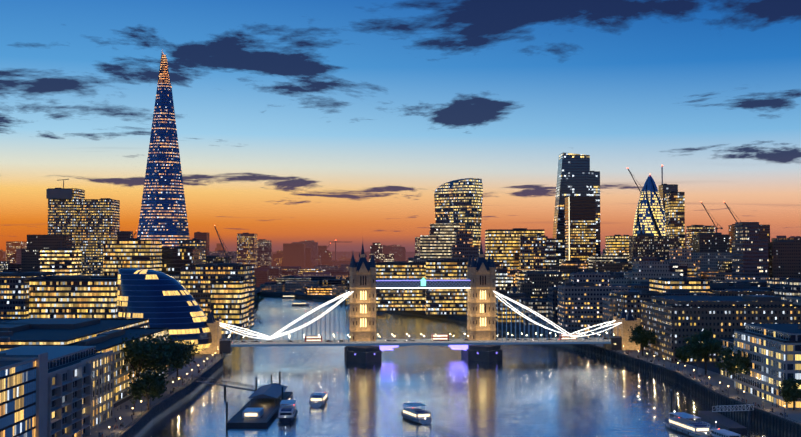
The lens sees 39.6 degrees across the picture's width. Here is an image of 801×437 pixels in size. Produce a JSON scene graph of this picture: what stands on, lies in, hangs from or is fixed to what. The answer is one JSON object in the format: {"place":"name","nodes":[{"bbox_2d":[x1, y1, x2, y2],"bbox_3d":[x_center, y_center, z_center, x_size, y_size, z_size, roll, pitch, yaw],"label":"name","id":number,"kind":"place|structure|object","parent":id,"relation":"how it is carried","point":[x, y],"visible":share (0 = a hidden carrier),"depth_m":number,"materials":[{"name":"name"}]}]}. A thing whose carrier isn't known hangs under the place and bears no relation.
{"place":"outdoors","nodes":[
{"label":"outdoors","id":0,"kind":"place"},
{"bbox_2d":[77,198,119,275],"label":"office tower","id":1,"kind":"structure","parent":0,"point":[98,221],"depth_m":1497.14,"materials":[{"name":"grey glass"}]},
{"bbox_2d":[349,243,375,341],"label":"bridge tower","id":2,"kind":"structure","parent":0,"point":[362,301],"depth_m":707.12,"materials":[{"name":"beige stone"}]},
{"bbox_2d":[376,277,469,288],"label":"tower bridge walkways","id":3,"kind":"structure","parent":2,"relation":"attached to","point":[423,282],"depth_m":711.87,"materials":[{"name":"blue metal"}]},
{"bbox_2d":[5,252,720,407],"bbox_3d":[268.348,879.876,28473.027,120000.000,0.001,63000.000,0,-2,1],"label":"ground","id":4,"kind":"structure","parent":0,"point":[711,367],"depth_m":906.97,"materials":[{"name":"black"}]},
{"bbox_2d":[0,272,55,318],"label":"office building","id":5,"kind":"structure","parent":4,"relation":"on","point":[14,295],"depth_m":779.37,"materials":[{"name":"grey"}]},
{"bbox_2d":[0,331,113,436],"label":"riverside block","id":6,"kind":"structure","parent":4,"relation":"on","point":[56,391],"depth_m":363.23,"materials":[{"name":"concrete"}]},
{"bbox_2d":[48,188,84,250],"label":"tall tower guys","id":7,"kind":"object","parent":4,"relation":"on","point":[62,216],"depth_m":1493.03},
{"bbox_2d":[46,179,71,198],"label":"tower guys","id":8,"kind":"structure","parent":7,"relation":"on","point":[58,193],"depth_m":1489.85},
{"bbox_2d":[29,275,117,318],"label":"office building","id":9,"kind":"structure","parent":4,"relation":"on","point":[64,296],"depth_m":788.82,"materials":[{"name":"yellow glass"}]},
{"bbox_2d":[0,318,148,350],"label":"more london","id":10,"kind":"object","parent":4,"relation":"on","point":[46,331],"visible":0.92,"depth_m":545.45,"materials":[{"name":"grey"}]},
{"bbox_2d":[64,327,168,403],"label":"more london","id":11,"kind":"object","parent":4,"relation":"on","point":[107,341],"visible":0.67,"depth_m":486.13,"materials":[{"name":"grey concrete"}]},
{"bbox_2d":[103,238,161,276],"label":"building","id":12,"kind":"structure","parent":4,"relation":"on","point":[128,253],"depth_m":1089.96,"materials":[{"name":"yellow glass"}]},
{"bbox_2d":[126,370,169,410],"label":"tree","id":13,"kind":"object","parent":4,"relation":"on","point":[140,386],"visible":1,"depth_m":441.13,"materials":[{"name":"green plant"}]},
{"bbox_2d":[137,51,189,247],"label":"shard","id":14,"kind":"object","parent":4,"relation":"on","point":[163,215],"visible":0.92,"depth_m":1365.92,"materials":[{"name":"blue glass"}]},
{"bbox_2d":[117,268,211,353],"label":"city hall","id":15,"kind":"structure","parent":4,"relation":"on","point":[158,299],"depth_m":681.28,"materials":[{"name":"blue glass"}]},
{"bbox_2d":[162,247,201,274],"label":"office building","id":16,"kind":"structure","parent":4,"relation":"on","point":[174,259],"depth_m":1139.41,"materials":[{"name":"grey"}]},
{"bbox_2d":[179,238,205,263],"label":"building","id":17,"kind":"structure","parent":4,"relation":"on","point":[194,243],"depth_m":1239.98,"materials":[{"name":"grey"}]},
{"bbox_2d":[194,232,208,255],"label":"office building","id":18,"kind":"structure","parent":4,"relation":"on","point":[201,235],"depth_m":2191.70,"materials":[{"name":"brown"}]},
{"bbox_2d":[194,310,231,353],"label":"bridge abutment tower","id":19,"kind":"structure","parent":4,"relation":"on","point":[219,345],"depth_m":694.89,"materials":[{"name":"beige stone"}]},
{"bbox_2d":[180,263,253,327],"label":"office building","id":20,"kind":"structure","parent":4,"relation":"on","point":[195,281],"depth_m":893.41,"materials":[{"name":"yellow"}]},
{"bbox_2d":[214,225,233,262],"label":"construction crane","id":21,"kind":"object","parent":4,"relation":"on","point":[227,256],"visible":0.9,"depth_m":1489.18,"materials":[{"name":"grey metal"}]},
{"bbox_2d":[211,277,248,334],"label":"office building","id":22,"kind":"structure","parent":4,"relation":"on","point":[230,301],"depth_m":847.80,"materials":[{"name":"yellow glass"}]},
{"bbox_2d":[237,233,256,269],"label":"tower block","id":23,"kind":"structure","parent":4,"relation":"on","point":[246,248],"depth_m":1990.00,"materials":[{"name":"brown"}]},
{"bbox_2d":[254,292,265,302],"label":"tree","id":24,"kind":"object","parent":4,"relation":"on","point":[258,298],"visible":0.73,"depth_m":1246.25,"materials":[{"name":"green plant"}]},
{"bbox_2d":[306,248,311,267],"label":"building","id":25,"kind":"structure","parent":4,"relation":"on","point":[309,255],"depth_m":2988.73,"materials":[{"name":"brown"}]},
{"bbox_2d":[346,277,349,304],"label":"building","id":26,"kind":"structure","parent":4,"relation":"on","point":[347,284],"depth_m":1316.64,"materials":[{"name":"grey"}]},
{"bbox_2d":[6,224,695,294],"bbox_3d":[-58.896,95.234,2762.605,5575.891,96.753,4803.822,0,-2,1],"label":"city blocks","id":27,"kind":"structure","parent":4,"relation":"on","point":[438,242],"depth_m":1338.23,"materials":[{"name":"grey"}]},
{"bbox_2d":[0,237,766,292],"bbox_3d":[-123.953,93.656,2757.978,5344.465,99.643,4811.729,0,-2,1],"label":"city blocks","id":28,"kind":"structure","parent":4,"relation":"on","point":[11,258],"depth_m":1339.63,"materials":[{"name":"grey"}]},
{"bbox_2d":[0,231,770,328],"bbox_3d":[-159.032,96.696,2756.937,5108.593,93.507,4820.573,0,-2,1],"label":"city blocks","id":29,"kind":"structure","parent":4,"relation":"on","point":[261,274],"depth_m":1237.50,"materials":[{"name":"grey"}]},
{"bbox_2d":[3,243,783,290],"bbox_3d":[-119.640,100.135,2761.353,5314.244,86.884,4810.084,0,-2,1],"label":"city blocks","id":30,"kind":"structure","parent":4,"relation":"on","point":[376,248],"depth_m":2376.78,"materials":[{"name":"grey"}]},
{"bbox_2d":[1,222,793,295],"bbox_3d":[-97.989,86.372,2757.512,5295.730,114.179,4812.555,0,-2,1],"label":"city blocks","id":31,"kind":"structure","parent":4,"relation":"on","point":[750,253],"depth_m":1128.32,"materials":[{"name":"grey"}]},
{"bbox_2d":[375,261,425,310],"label":"office building","id":32,"kind":"structure","parent":4,"relation":"on","point":[400,299],"depth_m":1176.19,"materials":[{"name":"yellow glass"}]},
{"bbox_2d":[0,236,800,324],"bbox_3d":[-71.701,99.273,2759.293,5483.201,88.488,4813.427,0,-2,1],"label":"city blocks","id":33,"kind":"structure","parent":4,"relation":"on","point":[504,284],"depth_m":1121.39,"materials":[{"name":"grey"}]},
{"bbox_2d":[3,241,800,334],"bbox_3d":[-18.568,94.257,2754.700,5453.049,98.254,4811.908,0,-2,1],"label":"city blocks","id":34,"kind":"structure","parent":4,"relation":"on","point":[579,297],"depth_m":855.19,"materials":[{"name":"concrete"}]},
{"bbox_2d":[216,243,602,260],"bbox_3d":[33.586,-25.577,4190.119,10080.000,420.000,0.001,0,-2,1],"label":"buildings","id":35,"kind":"structure","parent":4,"relation":"on","point":[351,254],"depth_m":4187.50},
{"bbox_2d":[19,233,800,295],"bbox_3d":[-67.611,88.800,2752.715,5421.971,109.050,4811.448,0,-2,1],"label":"city blocks","id":36,"kind":"structure","parent":4,"relation":"on","point":[784,255],"depth_m":1286.76,"materials":[{"name":"brick"}]},
{"bbox_2d":[426,259,476,314],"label":"office building","id":37,"kind":"structure","parent":4,"relation":"on","point":[445,301],"depth_m":1105.80,"materials":[{"name":"yellow glass"}]},
{"bbox_2d":[434,178,482,251],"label":"walkie talkie","id":38,"kind":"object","parent":4,"relation":"on","point":[458,201],"visible":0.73,"depth_m":1499.03,"materials":[{"name":"yellow glass"}]},
{"bbox_2d":[209,231,800,335],"bbox_3d":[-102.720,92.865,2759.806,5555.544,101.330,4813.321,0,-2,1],"label":"city blocks","id":39,"kind":"structure","parent":4,"relation":"on","point":[647,270],"depth_m":1172.55,"materials":[{"name":"stone"}]},
{"bbox_2d":[485,228,544,268],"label":"office building","id":40,"kind":"structure","parent":4,"relation":"on","point":[503,244],"depth_m":1286.40,"materials":[{"name":"yellow glass"}]},
{"bbox_2d":[496,293,546,322],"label":"building","id":41,"kind":"structure","parent":4,"relation":"on","point":[519,297],"depth_m":985.07,"materials":[{"name":"grey"}]},
{"bbox_2d":[519,234,545,269],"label":"office building","id":42,"kind":"structure","parent":4,"relation":"on","point":[532,251],"depth_m":1265.86,"materials":[{"name":"grey"}]},
{"bbox_2d":[515,271,568,286],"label":"building","id":43,"kind":"structure","parent":4,"relation":"on","point":[519,276],"depth_m":1111.74,"materials":[{"name":"grey"}]},
{"bbox_2d":[552,153,589,265],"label":"skyscraper","id":44,"kind":"structure","parent":4,"relation":"on","point":[573,175],"depth_m":1637.70,"materials":[{"name":"glass"}]},
{"bbox_2d":[590,171,600,255],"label":"bishopsgate shoulder","id":45,"kind":"object","parent":44,"relation":"attached to","point":[594,183],"visible":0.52,"depth_m":1641.72},
{"bbox_2d":[565,197,595,269],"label":"tower","id":46,"kind":"structure","parent":4,"relation":"on","point":[580,228],"depth_m":1465.96,"materials":[{"name":"black glass"}]},
{"bbox_2d":[605,235,628,255],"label":"office building","id":47,"kind":"structure","parent":4,"relation":"on","point":[617,245],"depth_m":1484.75,"materials":[{"name":"yellow glass"}]},
{"bbox_2d":[603,308,641,349],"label":"bridge abutment tower","id":48,"kind":"structure","parent":4,"relation":"on","point":[621,332],"depth_m":720.00,"materials":[{"name":"beige stone"}]},
{"bbox_2d":[627,167,642,194],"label":"construction crane","id":49,"kind":"object","parent":4,"relation":"on","point":[635,182],"visible":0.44,"depth_m":1686.29,"materials":[{"name":"grey metal"}]},
{"bbox_2d":[611,290,665,325],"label":"building","id":50,"kind":"structure","parent":4,"relation":"on","point":[628,300],"depth_m":774.99,"materials":[{"name":"grey"}]},
{"bbox_2d":[632,174,664,235],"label":"skyscraper","id":51,"kind":"structure","parent":4,"relation":"on","point":[649,216],"depth_m":1596.15,"materials":[{"name":"blue glass"}]},
{"bbox_2d":[658,184,677,211],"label":"tower","id":52,"kind":"structure","parent":4,"relation":"on","point":[664,189],"depth_m":1685.97,"materials":[{"name":"grey glass"}]},
{"bbox_2d":[665,191,684,247],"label":"tower","id":53,"kind":"structure","parent":4,"relation":"on","point":[674,213],"depth_m":1535.19,"materials":[{"name":"yellow"}]},
{"bbox_2d":[649,277,709,292],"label":"building","id":54,"kind":"structure","parent":4,"relation":"on","point":[693,284],"depth_m":844.75,"materials":[{"name":"glass"}]},
{"bbox_2d":[686,225,714,252],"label":"office building","id":55,"kind":"structure","parent":4,"relation":"on","point":[691,230],"depth_m":1733.75,"materials":[{"name":"grey"}]},
{"bbox_2d":[701,201,722,232],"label":"construction crane","id":56,"kind":"object","parent":4,"relation":"on","point":[716,228],"visible":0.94,"depth_m":1783.29,"materials":[{"name":"grey metal"}]},
{"bbox_2d":[641,295,800,362],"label":"waterfront building","id":57,"kind":"structure","parent":4,"relation":"on","point":[670,320],"depth_m":636.91,"materials":[{"name":"grey"}]},
{"bbox_2d":[720,337,733,380],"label":"facade","id":58,"kind":"object","parent":4,"relation":"on","point":[729,341],"visible":0.21,"depth_m":563.41,"materials":[{"name":"grey"}]},
{"bbox_2d":[729,224,769,245],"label":"office building","id":59,"kind":"structure","parent":4,"relation":"on","point":[764,232],"depth_m":1682.83,"materials":[{"name":"grey"}]},
{"bbox_2d":[734,323,800,409],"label":"apartment building","id":60,"kind":"structure","parent":4,"relation":"on","point":[774,350],"depth_m":473.85,"materials":[{"name":"grey concrete"}]},
{"bbox_2d":[0,156,800,267],"bbox_3d":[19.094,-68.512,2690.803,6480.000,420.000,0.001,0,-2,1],"label":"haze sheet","id":61,"kind":"object","parent":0,"point":[344,249],"depth_m":2689.41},
{"bbox_2d":[0,0,800,251],"label":"sky","id":62,"kind":"structure","parent":0,"point":[339,85],"materials":[{"name":"blue"}]},
{"bbox_2d":[83,344,800,436],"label":"promenade pavement","id":63,"kind":"structure","parent":0,"point":[713,380],"depth_m":515.84,"materials":[{"name":"grey concrete"}]},
{"bbox_2d":[118,334,175,379],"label":"tree","id":64,"kind":"object","parent":63,"relation":"on","point":[137,353],"visible":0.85,"depth_m":484.91,"materials":[{"name":"green plant"}]},
{"bbox_2d":[130,329,198,389],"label":"tree","id":65,"kind":"object","parent":63,"relation":"on","point":[178,350],"visible":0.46,"depth_m":508.81,"materials":[{"name":"green plant"}]},
{"bbox_2d":[164,340,202,378],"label":"tree","id":66,"kind":"object","parent":63,"relation":"on","point":[188,361],"visible":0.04,"depth_m":556.34,"materials":[{"name":"green plant"}]},
{"bbox_2d":[99,348,787,436],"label":"street lamps","id":67,"kind":"object","parent":63,"relation":"on","point":[611,349],"visible":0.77,"depth_m":510.05,"materials":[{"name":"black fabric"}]},
{"bbox_2d":[108,336,784,427],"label":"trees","id":68,"kind":"object","parent":63,"relation":"on","point":[581,337],"visible":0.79,"depth_m":489.43,"materials":[{"name":"yellow"}]},
{"bbox_2d":[117,344,797,436],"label":"quay railings","id":69,"kind":"object","parent":63,"relation":"on","point":[142,413],"visible":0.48,"depth_m":492.74,"materials":[{"name":"grey metal"}]},
{"bbox_2d":[628,324,656,355],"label":"tree","id":70,"kind":"object","parent":63,"relation":"on","point":[641,336],"visible":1,"depth_m":677.54,"materials":[{"name":"green plant"}]},
{"bbox_2d":[674,344,692,366],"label":"tree","id":71,"kind":"object","parent":63,"relation":"on","point":[679,355],"visible":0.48,"depth_m":614.76,"materials":[{"name":"green plant"}]},
{"bbox_2d":[678,326,722,373],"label":"tree","id":72,"kind":"object","parent":63,"relation":"on","point":[695,348],"visible":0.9,"depth_m":576.14,"materials":[{"name":"green plant"}]},
{"bbox_2d":[712,343,742,376],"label":"tree","id":73,"kind":"object","parent":63,"relation":"on","point":[730,367],"visible":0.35,"depth_m":512.95,"materials":[{"name":"green plant"}]},
{"bbox_2d":[727,351,750,374],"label":"tree","id":74,"kind":"object","parent":63,"relation":"on","point":[744,363],"visible":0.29,"depth_m":497.60,"materials":[{"name":"green plant"}]},
{"bbox_2d":[778,375,800,409],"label":"tree","id":75,"kind":"object","parent":63,"relation":"on","point":[790,392],"visible":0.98,"depth_m":447.21,"materials":[{"name":"green plant"}]},
{"bbox_2d":[138,292,788,436],"bbox_3d":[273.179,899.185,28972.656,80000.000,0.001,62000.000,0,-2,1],"label":"river water","id":76,"kind":"structure","parent":0,"point":[537,390],"depth_m":547.99,"materials":[{"name":"blue liquid"}]},
{"bbox_2d":[191,376,259,394],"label":"gangway","id":77,"kind":"object","parent":76,"relation":"in","point":[220,384],"visible":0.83,"depth_m":538.46,"materials":[{"name":"grey metal"}]},
{"bbox_2d":[226,372,292,426],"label":"floating pier","id":78,"kind":"structure","parent":76,"relation":"on","point":[260,408],"depth_m":480.86,"materials":[{"name":"metal"}]},
{"bbox_2d":[277,399,297,422],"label":"moored boat","id":79,"kind":"object","parent":76,"relation":"on","point":[287,413],"visible":1,"depth_m":454.32,"materials":[{"name":"grey"}]},
{"bbox_2d":[280,295,294,297],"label":"boat","id":80,"kind":"object","parent":76,"relation":"on","point":[288,296],"visible":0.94,"depth_m":1612.33,"materials":[{"name":"grey"}]},
{"bbox_2d":[291,302,308,305],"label":"boat","id":81,"kind":"object","parent":76,"relation":"on","point":[299,304],"visible":0.9,"depth_m":1394.15,"materials":[{"name":"white"}]},
{"bbox_2d":[309,391,327,406],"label":"moored boat","id":82,"kind":"object","parent":76,"relation":"on","point":[318,399],"visible":1,"depth_m":495.23,"materials":[{"name":"white"}]},
{"bbox_2d":[401,402,432,423],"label":"boat","id":83,"kind":"object","parent":76,"relation":"on","point":[418,415],"visible":1,"depth_m":449.52,"materials":[{"name":"white"}]},
{"bbox_2d":[344,345,502,362],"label":"bridge piers","id":84,"kind":"structure","parent":76,"relation":"in","point":[371,354],"depth_m":696.29,"materials":[{"name":"grey stone"}]},
{"bbox_2d":[228,332,613,350],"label":"bridge deck","id":85,"kind":"structure","parent":84,"relation":"on","point":[453,344],"depth_m":710.82,"materials":[{"name":"grey concrete"}]},
{"bbox_2d":[305,336,321,341],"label":"bus","id":86,"kind":"object","parent":85,"relation":"on","point":[307,338],"visible":0.54,"depth_m":706.27,"materials":[{"name":"white"}]},
{"bbox_2d":[219,291,621,343],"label":"suspension chains","id":87,"kind":"object","parent":85,"relation":"attached to","point":[349,292],"visible":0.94,"depth_m":715.88,"materials":[{"name":"white metal"}]},
{"bbox_2d":[432,334,448,340],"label":"bus","id":88,"kind":"object","parent":85,"relation":"on","point":[442,337],"visible":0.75,"depth_m":719.27,"materials":[{"name":"white"}]},
{"bbox_2d":[559,334,576,339],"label":"bus","id":89,"kind":"object","parent":85,"relation":"on","point":[564,337],"visible":0.62,"depth_m":721.98,"materials":[{"name":"white"}]},
{"bbox_2d":[119,292,800,436],"bbox_3d":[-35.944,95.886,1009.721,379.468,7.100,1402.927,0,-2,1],"label":"quay walls","id":90,"kind":"structure","parent":76,"relation":"in","point":[139,426],"depth_m":546.71,"materials":[{"name":"grey stone"}]},
{"bbox_2d":[573,344,800,436],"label":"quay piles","id":91,"kind":"object","parent":76,"relation":"in","point":[687,385],"visible":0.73,"depth_m":537.66,"materials":[{"name":"metal"}]},
{"bbox_2d":[664,411,709,436],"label":"moored boat","id":92,"kind":"object","parent":76,"relation":"on","point":[683,424],"visible":0.96,"depth_m":421.06,"materials":[{"name":"white"}]},
{"bbox_2d":[671,390,753,433],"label":"pier","id":93,"kind":"structure","parent":76,"relation":"in","point":[722,421],"depth_m":447.50,"materials":[{"name":"white metal"}]},
{"bbox_2d":[709,421,739,436],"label":"workboat","id":94,"kind":"object","parent":76,"relation":"on","point":[718,432],"visible":0.98,"depth_m":401.80,"materials":[{"name":"blue"}]},
{"bbox_2d":[467,243,495,340],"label":"bridge tower","id":95,"kind":"structure","parent":0,"point":[481,308],"depth_m":714.49,"materials":[{"name":"beige stone"}]}
]}

